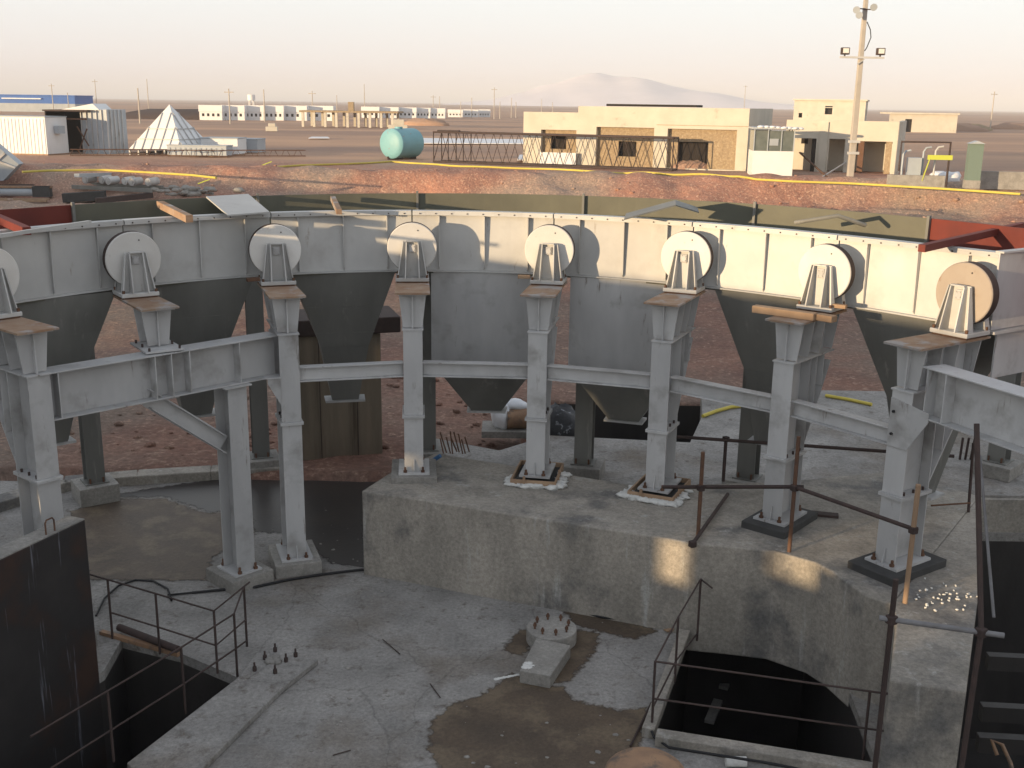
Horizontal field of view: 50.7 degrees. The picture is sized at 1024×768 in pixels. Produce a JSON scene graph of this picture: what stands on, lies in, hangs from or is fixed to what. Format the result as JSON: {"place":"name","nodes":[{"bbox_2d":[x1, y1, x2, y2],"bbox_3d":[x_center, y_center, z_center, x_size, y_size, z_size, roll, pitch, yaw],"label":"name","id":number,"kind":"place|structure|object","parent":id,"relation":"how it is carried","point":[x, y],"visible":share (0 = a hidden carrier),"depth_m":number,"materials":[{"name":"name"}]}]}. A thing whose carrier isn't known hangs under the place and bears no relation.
{"place":"outdoors","nodes":[
{"label":"outdoors","id":0,"kind":"place"},
{"bbox_2d":[0,94,93,111],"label":"blue warehouse","id":1,"kind":"structure","parent":0,"point":[21,103],"depth_m":314.06,"materials":[{"name":"metal"}]},
{"bbox_2d":[245,281,272,459],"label":"column","id":2,"kind":"structure","parent":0,"point":[254,313],"depth_m":18.22,"materials":[{"name":"metal"}]},
{"bbox_2d":[481,398,526,438],"bbox_3d":[0.004,0.594,19.827,1.100,0.622,0.700,1,15,0],"label":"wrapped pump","id":3,"kind":"object","parent":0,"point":[511,422],"visible":0.71,"depth_m":19.61,"materials":[{"name":"plastic"}]},
{"bbox_2d":[0,98,1023,481],"bbox_3d":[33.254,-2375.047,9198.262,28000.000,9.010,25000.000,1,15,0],"label":"ground","id":4,"kind":"structure","parent":0,"point":[714,356],"depth_m":64.01,"materials":[{"name":"soil"}]},
{"bbox_2d":[0,144,22,180],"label":"steel chute","id":5,"kind":"object","parent":4,"relation":"on","point":[10,163],"visible":1,"depth_m":63.58,"materials":[{"name":"grey paint"}]},
{"bbox_2d":[0,186,52,196],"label":"steel beams","id":6,"kind":"structure","parent":4,"relation":"on","point":[39,191],"depth_m":62.60,"materials":[{"name":"metal"}]},
{"bbox_2d":[0,115,69,154],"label":"site container","id":7,"kind":"object","parent":4,"relation":"on","point":[31,135],"visible":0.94,"depth_m":80.59,"materials":[{"name":"white metal"}]},
{"bbox_2d":[42,109,89,152],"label":"open shed","id":8,"kind":"structure","parent":4,"relation":"on","point":[74,132],"depth_m":85.69,"materials":[{"name":"black"}]},
{"bbox_2d":[80,109,128,153],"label":"ribbed bin","id":9,"kind":"object","parent":4,"relation":"on","point":[106,128],"visible":0.97,"depth_m":83.49,"materials":[{"name":"metal"}]},
{"bbox_2d":[71,175,163,192],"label":"roller rack","id":10,"kind":"object","parent":4,"relation":"on","point":[127,184],"visible":0.96,"depth_m":62.77,"materials":[{"name":"metal"}]},
{"bbox_2d":[126,109,199,119],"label":"soil mound","id":11,"kind":"object","parent":4,"relation":"on","point":[189,114],"visible":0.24,"depth_m":229.77,"materials":[{"name":"soil"}]},
{"bbox_2d":[129,104,201,154],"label":"pyramid hopper","id":12,"kind":"object","parent":4,"relation":"on","point":[170,124],"visible":0.68,"depth_m":83.10,"materials":[{"name":"paint"}]},
{"bbox_2d":[150,185,244,196],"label":"grey rubble","id":13,"kind":"object","parent":4,"relation":"on","point":[187,190],"visible":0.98,"depth_m":62.34,"materials":[{"name":"stone"}]},
{"bbox_2d":[166,144,232,156],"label":"steel box","id":14,"kind":"object","parent":4,"relation":"on","point":[198,147],"visible":0.9,"depth_m":81.58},
{"bbox_2d":[8,377,559,460],"bbox_3d":[-3.035,3.488,23.574,12.047,6.686,8.175,1,15,0],"label":"ground rubble","id":15,"kind":"object","parent":4,"relation":"on","point":[153,443],"visible":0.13,"depth_m":20.73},
{"bbox_2d":[298,306,400,459],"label":"concrete pier","id":16,"kind":"structure","parent":4,"relation":"on","point":[340,429],"depth_m":18.97,"materials":[{"name":"concrete"}]},
{"bbox_2d":[299,102,403,127],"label":"open frame shed","id":17,"kind":"structure","parent":4,"relation":"on","point":[334,116],"depth_m":175.95,"materials":[{"name":"beige concrete"}]},
{"bbox_2d":[380,127,423,159],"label":"storage tank","id":18,"kind":"object","parent":4,"relation":"on","point":[399,143],"visible":0.99,"depth_m":80.73,"materials":[{"name":"metal"}]},
{"bbox_2d":[433,130,678,170],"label":"lattice mast","id":19,"kind":"object","parent":4,"relation":"on","point":[544,164],"visible":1,"depth_m":74.99,"materials":[{"name":"metal"}]},
{"bbox_2d":[523,104,772,170],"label":"concrete building","id":20,"kind":"structure","parent":4,"relation":"on","point":[715,139],"depth_m":74.75,"materials":[{"name":"beige concrete"}]},
{"bbox_2d":[279,161,1020,194],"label":"yellow hose","id":21,"kind":"object","parent":4,"relation":"on","point":[884,185],"visible":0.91,"depth_m":65.60,"materials":[{"name":"rubber"}]},
{"bbox_2d":[747,125,803,175],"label":"guard booth","id":22,"kind":"object","parent":4,"relation":"on","point":[771,151],"visible":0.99,"depth_m":68.22,"materials":[{"name":"white metal"}]},
{"bbox_2d":[793,99,869,120],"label":"two storey house","id":23,"kind":"structure","parent":4,"relation":"on","point":[825,109],"depth_m":213.64,"materials":[{"name":"beige"}]},
{"bbox_2d":[786,120,906,173],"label":"concrete building","id":24,"kind":"structure","parent":4,"relation":"on","point":[822,145],"depth_m":72.55,"materials":[{"name":"paint"}]},
{"bbox_2d":[840,0,885,176],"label":"lamp pole","id":25,"kind":"object","parent":4,"relation":"on","point":[853,140],"visible":0.98,"depth_m":66.36,"materials":[{"name":"concrete"}]},
{"bbox_2d":[886,141,952,187],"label":"bent pipe rack","id":26,"kind":"object","parent":4,"relation":"on","point":[914,175],"visible":0.98,"depth_m":61.05,"materials":[{"name":"metal"}]},
{"bbox_2d":[880,112,959,132],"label":"flat roofed house","id":27,"kind":"structure","parent":4,"relation":"on","point":[934,122],"depth_m":203.87,"materials":[{"name":"beige"}]},
{"bbox_2d":[962,140,984,188],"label":"green kiosk","id":28,"kind":"object","parent":4,"relation":"on","point":[973,165],"visible":1,"depth_m":60.24,"materials":[{"name":"metal"}]},
{"bbox_2d":[980,171,1023,189],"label":"concrete wall","id":29,"kind":"structure","parent":4,"relation":"on","point":[1008,180],"depth_m":61.47,"materials":[{"name":"concrete"}]},
{"bbox_2d":[0,481,1023,767],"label":"concrete floor","id":30,"kind":"structure","parent":0,"point":[338,623],"depth_m":12.60,"materials":[{"name":"concrete"}]},
{"bbox_2d":[71,473,120,507],"bbox_3d":[-6.635,1.692,17.232,0.600,0.300,0.620,-9,17,-33],"label":"concrete footing","id":31,"kind":"object","parent":30,"relation":"on","point":[83,496],"visible":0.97,"depth_m":17.01,"materials":[{"name":"concrete"}]},
{"bbox_2d":[78,349,109,486],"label":"column","id":32,"kind":"structure","parent":31,"relation":"on","point":[90,433],"depth_m":16.96,"materials":[{"name":"metal"}]},
{"bbox_2d":[0,465,278,511],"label":"kerb","id":33,"kind":"structure","parent":30,"relation":"on","point":[9,500],"depth_m":18.00,"materials":[{"name":"concrete"}]},
{"bbox_2d":[30,574,249,767],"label":"guard rail","id":34,"kind":"object","parent":30,"relation":"on","point":[106,692],"visible":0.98,"depth_m":11.84,"materials":[{"name":"metal"}]},
{"bbox_2d":[70,498,222,580],"bbox_3d":[-5.322,2.221,15.829,3.162,0.001,3.216,1,15,0],"label":"dusty patch","id":35,"kind":"object","parent":30,"relation":"on","point":[147,539],"visible":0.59,"depth_m":15.68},
{"bbox_2d":[100,648,229,767],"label":"pit lining","id":36,"kind":"object","parent":30,"relation":"in","point":[136,735],"visible":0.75,"depth_m":12.76,"materials":[{"name":"concrete"}]},
{"bbox_2d":[0,516,106,767],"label":"wall panel upright","id":37,"kind":"object","parent":36,"relation":"on","point":[49,672],"depth_m":11.28,"materials":[{"name":"metal"}]},
{"bbox_2d":[127,646,317,767],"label":"floor strip","id":38,"kind":"object","parent":30,"relation":"on","point":[208,733],"visible":1,"depth_m":11.11,"materials":[{"name":"concrete"}]},
{"bbox_2d":[206,560,273,594],"bbox_3d":[-3.617,2.539,14.384,0.660,0.190,0.620,14,20,42],"label":"concrete footing","id":39,"kind":"object","parent":30,"relation":"on","point":[221,579],"visible":0.68,"depth_m":14.18,"materials":[{"name":"concrete"}]},
{"bbox_2d":[140,383,261,577],"bbox_3d":[-3.970,1.243,13.650,0.460,2.681,1.470,14,20,42],"label":"girder prop","id":40,"kind":"object","parent":39,"relation":"on","point":[227,438],"visible":0.88,"depth_m":13.91,"materials":[{"name":"grey paint"}]},
{"bbox_2d":[46,332,277,420],"bbox_3d":[-4.149,-0.137,13.079,0.300,0.550,3.006,14,20,42],"label":"girder","id":41,"kind":"object","parent":40,"relation":"on","point":[82,388],"visible":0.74,"depth_m":12.92,"materials":[{"name":"metal"}]},
{"bbox_2d":[113,295,184,353],"bbox_3d":[-4.489,-0.768,13.320,0.460,0.517,1.310,-9,18,-34],"label":"roller bracket","id":42,"kind":"object","parent":41,"relation":"on","point":[152,316],"visible":0.96,"depth_m":13.02,"materials":[{"name":"metal"}]},
{"bbox_2d":[102,231,160,299],"bbox_3d":[-4.740,-1.505,13.515,0.689,0.804,0.590,-9,18,-34],"label":"support roller","id":43,"kind":"object","parent":42,"relation":"on","point":[131,261],"visible":1,"depth_m":13.40,"materials":[{"name":"metal"}]},
{"bbox_2d":[120,480,375,566],"bbox_3d":[-4.103,1.920,17.070,4.962,0.001,4.638,1,15,0],"label":"wet patch","id":44,"kind":"object","parent":30,"relation":"on","point":[340,519],"visible":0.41,"depth_m":17.04,"materials":[{"name":"concrete"}]},
{"bbox_2d":[268,539,321,578],"bbox_3d":[-2.996,2.411,14.911,0.620,0.190,0.800,-4,15,-19],"label":"concrete footing","id":45,"kind":"object","parent":30,"relation":"on","point":[281,570],"visible":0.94,"depth_m":14.59,"materials":[{"name":"concrete"}]},
{"bbox_2d":[257,282,312,562],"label":"support column","id":46,"kind":"structure","parent":45,"relation":"on","point":[282,303],"depth_m":14.24,"materials":[{"name":"metal"}]},
{"bbox_2d":[248,223,300,286],"bbox_3d":[-3.183,-1.747,14.534,0.689,0.804,0.590,-4,15,-19],"label":"support roller","id":47,"kind":"object","parent":46,"relation":"on","point":[274,250],"visible":0.98,"depth_m":14.42,"materials":[{"name":"metal"}]},
{"bbox_2d":[300,360,403,381],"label":"tie beam","id":48,"kind":"structure","parent":46,"relation":"attached to","point":[349,371],"depth_m":14.32,"materials":[{"name":"metal"}]},
{"bbox_2d":[426,672,646,767],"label":"wet patch","id":49,"kind":"object","parent":30,"relation":"on","point":[515,712],"visible":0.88,"depth_m":11.05,"materials":[{"name":"soil"}]},
{"bbox_2d":[520,613,576,687],"bbox_3d":[0.374,3.033,12.513,0.599,0.260,1.373,4,15,14],"label":"concrete pedestal","id":50,"kind":"object","parent":30,"relation":"on","point":[551,641],"visible":1,"depth_m":12.42,"materials":[{"name":"concrete"}]},
{"bbox_2d":[554,629,599,682],"bbox_3d":[0.638,3.148,12.589,0.678,0.001,1.460,8,16,27],"label":"wet patch","id":51,"kind":"object","parent":30,"relation":"on","point":[583,648],"visible":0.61,"depth_m":12.61,"materials":[{"name":"soil"}]},
{"bbox_2d":[563,611,657,638],"bbox_3d":[1.142,2.963,13.329,1.407,0.001,0.545,7,16,24],"label":"wet patch","id":52,"kind":"object","parent":30,"relation":"on","point":[623,629],"visible":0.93,"depth_m":13.28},
{"bbox_2d":[362,454,974,706],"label":"concrete block","id":53,"kind":"structure","parent":30,"relation":"on","point":[811,604],"depth_m":13.37,"materials":[{"name":"concrete"}]},
{"bbox_2d":[391,458,436,483],"bbox_3d":[-1.360,1.210,15.031,0.620,0.100,0.800,-1,15,-5],"label":"concrete pad","id":54,"kind":"object","parent":53,"relation":"on","point":[396,478],"visible":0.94,"depth_m":14.67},
{"bbox_2d":[395,282,429,474],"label":"support column","id":55,"kind":"structure","parent":54,"relation":"on","point":[412,299],"depth_m":14.47,"materials":[{"name":"metal"}]},
{"bbox_2d":[387,222,436,282],"bbox_3d":[-1.382,-1.838,14.982,0.689,0.804,0.590,-1,15,-5],"label":"support roller","id":56,"kind":"object","parent":55,"relation":"on","point":[412,249],"visible":1,"depth_m":14.88,"materials":[{"name":"metal"}]},
{"bbox_2d":[504,460,571,490],"bbox_3d":[0.364,1.221,14.902,0.914,0.210,0.960,3,15,9],"label":"foot formwork","id":57,"kind":"object","parent":53,"relation":"on","point":[557,480],"visible":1,"depth_m":14.65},
{"bbox_2d":[519,281,566,478],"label":"support column","id":58,"kind":"structure","parent":57,"relation":"on","point":[543,302],"depth_m":14.48,"materials":[{"name":"metal"}]},
{"bbox_2d":[423,360,527,378],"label":"tie beam","id":59,"kind":"structure","parent":58,"relation":"attached to","point":[477,369],"depth_m":14.50,"materials":[{"name":"metal"}]},
{"bbox_2d":[525,224,574,285],"bbox_3d":[0.519,-1.794,14.916,0.689,0.804,0.590,3,15,9],"label":"support roller","id":60,"kind":"object","parent":58,"relation":"on","point":[549,251],"visible":1,"depth_m":14.81,"materials":[{"name":"metal"}]},
{"bbox_2d":[547,364,650,389],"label":"tie beam","id":61,"kind":"structure","parent":58,"relation":"attached to","point":[601,376],"depth_m":14.22,"materials":[{"name":"metal"}]},
{"bbox_2d":[615,474,693,507],"bbox_3d":[1.946,1.367,14.425,0.939,0.210,0.964,7,16,24],"label":"foot formwork","id":62,"kind":"object","parent":53,"relation":"on","point":[675,498],"visible":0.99,"depth_m":14.18,"materials":[{"name":"concrete"}]},
{"bbox_2d":[637,290,705,493],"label":"support column","id":63,"kind":"structure","parent":62,"relation":"on","point":[673,316],"depth_m":14.08,"materials":[{"name":"metal"}]},
{"bbox_2d":[661,231,712,294],"bbox_3d":[2.319,-1.630,14.377,0.689,0.804,0.590,7,16,24],"label":"support roller","id":64,"kind":"object","parent":63,"relation":"on","point":[687,259],"visible":1,"depth_m":14.26,"materials":[{"name":"metal"}]},
{"bbox_2d":[741,508,817,538],"bbox_3d":[3.329,1.688,13.438,0.580,0.100,0.920,13,19,38],"label":"grout pad","id":65,"kind":"object","parent":53,"relation":"on","point":[766,528],"visible":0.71,"depth_m":13.18,"materials":[{"name":"concrete"}]},
{"bbox_2d":[753,309,846,526],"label":"support column","id":66,"kind":"structure","parent":65,"relation":"on","point":[801,366],"depth_m":13.09,"materials":[{"name":"metal"}]},
{"bbox_2d":[669,375,770,412],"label":"tie beam","id":67,"kind":"structure","parent":66,"relation":"attached to","point":[728,394],"depth_m":13.46,"materials":[{"name":"metal"}]},
{"bbox_2d":[752,305,816,320],"bbox_3d":[3.231,-0.849,12.843,0.780,0.085,0.120,12,18,37],"label":"timber","id":68,"kind":"object","parent":66,"relation":"on","point":[786,312],"visible":1,"depth_m":12.79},
{"bbox_2d":[796,243,854,313],"bbox_3d":[3.833,-1.311,13.230,0.689,0.804,0.590,13,19,38],"label":"support roller","id":69,"kind":"object","parent":66,"relation":"on","point":[826,274],"visible":1,"depth_m":13.11,"materials":[{"name":"metal"}]},
{"bbox_2d":[663,435,954,603],"bbox_3d":[3.652,1.728,13.063,3.708,2.601,3.506,4,15,11],"label":"scaffold frame","id":70,"kind":"object","parent":53,"relation":"on","point":[794,487],"visible":0.96,"depth_m":12.55,"materials":[{"name":"metal"}]},
{"bbox_2d":[847,551,946,586],"bbox_3d":[4.339,2.027,12.187,0.980,0.100,0.600,-9,18,-34],"label":"grout pad","id":71,"kind":"object","parent":53,"relation":"on","point":[861,565],"visible":0.62,"depth_m":11.98,"materials":[{"name":"concrete"}]},
{"bbox_2d":[865,333,990,572],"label":"support column","id":72,"kind":"structure","parent":71,"relation":"on","point":[917,441],"depth_m":11.82,"materials":[{"name":"metal"}]},
{"bbox_2d":[790,399,888,444],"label":"tie beam","id":73,"kind":"structure","parent":72,"relation":"attached to","point":[848,423],"depth_m":12.34,"materials":[{"name":"metal"}]},
{"bbox_2d":[930,261,999,339],"bbox_3d":[4.970,-0.936,11.845,0.590,0.804,0.689,-9,18,-34],"label":"support roller","id":74,"kind":"object","parent":72,"relation":"on","point":[967,295],"visible":1,"depth_m":11.72,"materials":[{"name":"metal"}]},
{"bbox_2d":[923,364,1023,454],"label":"girder","id":75,"kind":"object","parent":72,"relation":"attached to","point":[960,400],"visible":0.88,"depth_m":10.86,"materials":[{"name":"metal"}]},
{"bbox_2d":[642,629,879,767],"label":"kerb","id":76,"kind":"structure","parent":30,"relation":"on","point":[785,756],"depth_m":10.67,"materials":[{"name":"concrete"}]},
{"bbox_2d":[658,650,870,761],"bbox_3d":[2.665,4.608,12.899,2.172,2.680,3.948,2,15,5],"label":"pit lining","id":77,"kind":"object","parent":30,"relation":"in","point":[774,696],"visible":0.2,"depth_m":14.66,"materials":[{"name":"concrete"}]},
{"bbox_2d":[651,578,887,760],"bbox_3d":[2.888,3.010,11.643,2.484,0.809,2.131,5,15,14],"label":"guard rail","id":78,"kind":"object","parent":30,"relation":"on","point":[675,664],"visible":0.81,"depth_m":10.78,"materials":[{"name":"metal"}]},
{"bbox_2d":[880,503,976,767],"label":"concrete wall","id":79,"kind":"structure","parent":30,"relation":"on","point":[928,673],"depth_m":10.10,"materials":[{"name":"concrete"}]},
{"bbox_2d":[872,423,1004,767],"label":"scaffold frame","id":80,"kind":"object","parent":79,"relation":"on","point":[891,619],"visible":1,"depth_m":8.82,"materials":[{"name":"metal"}]},
{"bbox_2d":[0,0,1023,110],"label":"sky","id":81,"kind":"structure","parent":0,"point":[940,54],"materials":[{"name":"white"}]},
{"bbox_2d":[605,747,683,767],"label":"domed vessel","id":82,"kind":"object","parent":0,"point":[641,757],"visible":1,"depth_m":9.31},
{"bbox_2d":[442,73,871,110],"bbox_3d":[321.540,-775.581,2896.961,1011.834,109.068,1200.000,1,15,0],"label":"mountain","id":83,"kind":"structure","parent":0,"point":[594,89],"depth_m":2547.18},
{"bbox_2d":[436,390,1023,497],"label":"floor","id":84,"kind":"structure","parent":0,"point":[625,461],"depth_m":18.13,"materials":[{"name":"concrete"}]},
{"bbox_2d":[423,442,445,457],"bbox_3d":[-1.371,1.144,17.557,0.600,0.220,0.620,0,15,-4],"label":"concrete footing","id":85,"kind":"object","parent":84,"relation":"on","point":[427,454],"visible":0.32,"depth_m":17.31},
{"bbox_2d":[422,273,438,451],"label":"column","id":86,"kind":"structure","parent":85,"relation":"on","point":[430,444],"depth_m":17.16,"materials":[{"name":"metal"}]},
{"bbox_2d":[563,455,604,479],"bbox_3d":[1.122,1.330,16.974,0.600,0.220,0.620,4,15,12],"label":"concrete footing","id":87,"kind":"object","parent":84,"relation":"on","point":[596,470],"visible":0.65,"depth_m":16.70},
{"bbox_2d":[570,383,596,466],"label":"column","id":88,"kind":"structure","parent":87,"relation":"on","point":[584,429],"depth_m":16.68,"materials":[{"name":"metal"}]},
{"bbox_2d":[558,404,699,441],"bbox_3d":[2.246,1.761,20.634,3.260,1.900,3.320,1,15,0],"label":"pit lining","id":89,"kind":"object","parent":84,"relation":"in","point":[688,418],"depth_m":22.12,"materials":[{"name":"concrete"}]},
{"bbox_2d":[550,402,574,436],"bbox_3d":[0.856,0.792,19.467,0.799,0.900,0.912,-5,16,-23],"label":"tarpaulin heap","id":90,"kind":"object","parent":89,"relation":"on","point":[562,419],"visible":0.34,"depth_m":19.14,"materials":[{"name":"plastic"}]},
{"bbox_2d":[722,468,764,483],"bbox_3d":[3.565,1.512,16.404,0.600,0.220,0.620,9,17,28],"label":"concrete footing","id":91,"kind":"object","parent":84,"relation":"on","point":[729,479],"visible":0.24,"depth_m":16.25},
{"bbox_2d":[732,370,762,481],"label":"column","id":92,"kind":"structure","parent":91,"relation":"on","point":[748,461],"depth_m":16.16,"materials":[{"name":"metal"}]},
{"bbox_2d":[0,191,1023,377],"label":"ring trough","id":93,"kind":"object","parent":92,"relation":"on","point":[902,264],"visible":0.9,"depth_m":14.43,"materials":[{"name":"paint"}]},
{"bbox_2d":[17,292,113,445],"bbox_3d":[-5.944,-0.182,13.786,1.758,2.015,1.134,-12,19,-41],"label":"discharge hopper","id":94,"kind":"object","parent":93,"relation":"attached to","point":[78,320],"visible":0.35,"depth_m":13.49,"materials":[{"name":"grey paint"}]},
{"bbox_2d":[156,278,251,417],"bbox_3d":[-4.461,-0.520,15.152,1.716,2.023,1.134,-7,16,-27],"label":"discharge hopper","id":95,"kind":"object","parent":93,"relation":"attached to","point":[210,310],"visible":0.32,"depth_m":14.71,"materials":[{"name":"grey paint"}]},
{"bbox_2d":[293,272,394,402],"bbox_3d":[-2.499,-0.729,16.054,1.657,2.028,1.135,-2,15,-12],"label":"discharge hopper","id":96,"kind":"object","parent":93,"relation":"attached to","point":[343,311],"visible":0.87,"depth_m":15.59,"materials":[{"name":"grey paint"}]},
{"bbox_2d":[431,272,532,413],"bbox_3d":[-0.375,-0.655,16.284,1.778,2.227,1.134,1,15,2],"label":"discharge hopper","id":97,"kind":"object","parent":93,"relation":"attached to","point":[475,316],"visible":0.83,"depth_m":15.66,"materials":[{"name":"grey paint"}]},
{"bbox_2d":[568,277,691,424],"bbox_3d":[1.684,-0.510,15.860,1.694,2.216,1.135,5,15,17],"label":"discharge hopper","id":98,"kind":"object","parent":93,"relation":"attached to","point":[610,324],"visible":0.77,"depth_m":15.30,"materials":[{"name":"grey paint"}]},
{"bbox_2d":[715,289,797,445],"bbox_3d":[3.604,-0.217,14.871,1.625,2.197,1.135,10,17,32],"label":"discharge hopper","id":99,"kind":"object","parent":93,"relation":"attached to","point":[753,336],"visible":0.37,"depth_m":14.55,"materials":[{"name":"grey paint"}]},
{"bbox_2d":[852,307,994,500],"bbox_3d":[5.116,0.252,13.445,1.134,2.344,1.783,-12,19,-40],"label":"discharge hopper","id":100,"kind":"object","parent":93,"relation":"attached to","point":[878,329],"visible":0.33,"depth_m":13.23,"materials":[{"name":"grey paint"}]},
{"bbox_2d":[973,453,1023,482],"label":"concrete footing","id":101,"kind":"object","parent":84,"relation":"on","point":[1011,471],"visible":0.64,"depth_m":17.07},
{"bbox_2d":[982,372,1021,465],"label":"column","id":102,"kind":"structure","parent":101,"relation":"on","point":[996,454],"depth_m":17.12,"materials":[{"name":"metal"}]},
{"bbox_2d":[981,498,1023,532],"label":"pit rim","id":103,"kind":"object","parent":84,"relation":"on","point":[1005,515],"depth_m":16.35,"materials":[{"name":"concrete"}]},
{"bbox_2d":[956,541,1023,767],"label":"pit lining","id":104,"kind":"object","parent":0,"point":[1007,563],"depth_m":16.75,"materials":[{"name":"metal"}]},
{"bbox_2d":[975,732,1023,755],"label":"pit beam","id":105,"kind":"structure","parent":104,"relation":"in","point":[1013,744],"depth_m":12.48,"materials":[{"name":"metal"}]},
{"bbox_2d":[978,702,1023,723],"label":"pit beam","id":106,"kind":"structure","parent":104,"relation":"in","point":[997,712],"depth_m":12.84,"materials":[{"name":"metal"}]},
{"bbox_2d":[984,652,1023,671],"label":"pit beam","id":107,"kind":"structure","parent":104,"relation":"in","point":[1006,662],"depth_m":13.73,"materials":[{"name":"concrete"}]},
{"bbox_3d":[-5.341,2.969,12.633,0.800,0.190,0.620,13,19,38],"label":"concrete footing","id":108,"kind":"object","parent":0,"visible":0},
{"bbox_2d":[0,317,63,535],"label":"support column","id":109,"kind":"structure","parent":108,"relation":"on","point":[27,415],"depth_m":11.95,"materials":[{"name":"metal"}]},
{"bbox_2d":[0,248,21,319],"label":"support roller","id":110,"kind":"object","parent":109,"relation":"on","point":[9,278],"visible":1,"depth_m":12.09,"materials":[{"name":"paint"}]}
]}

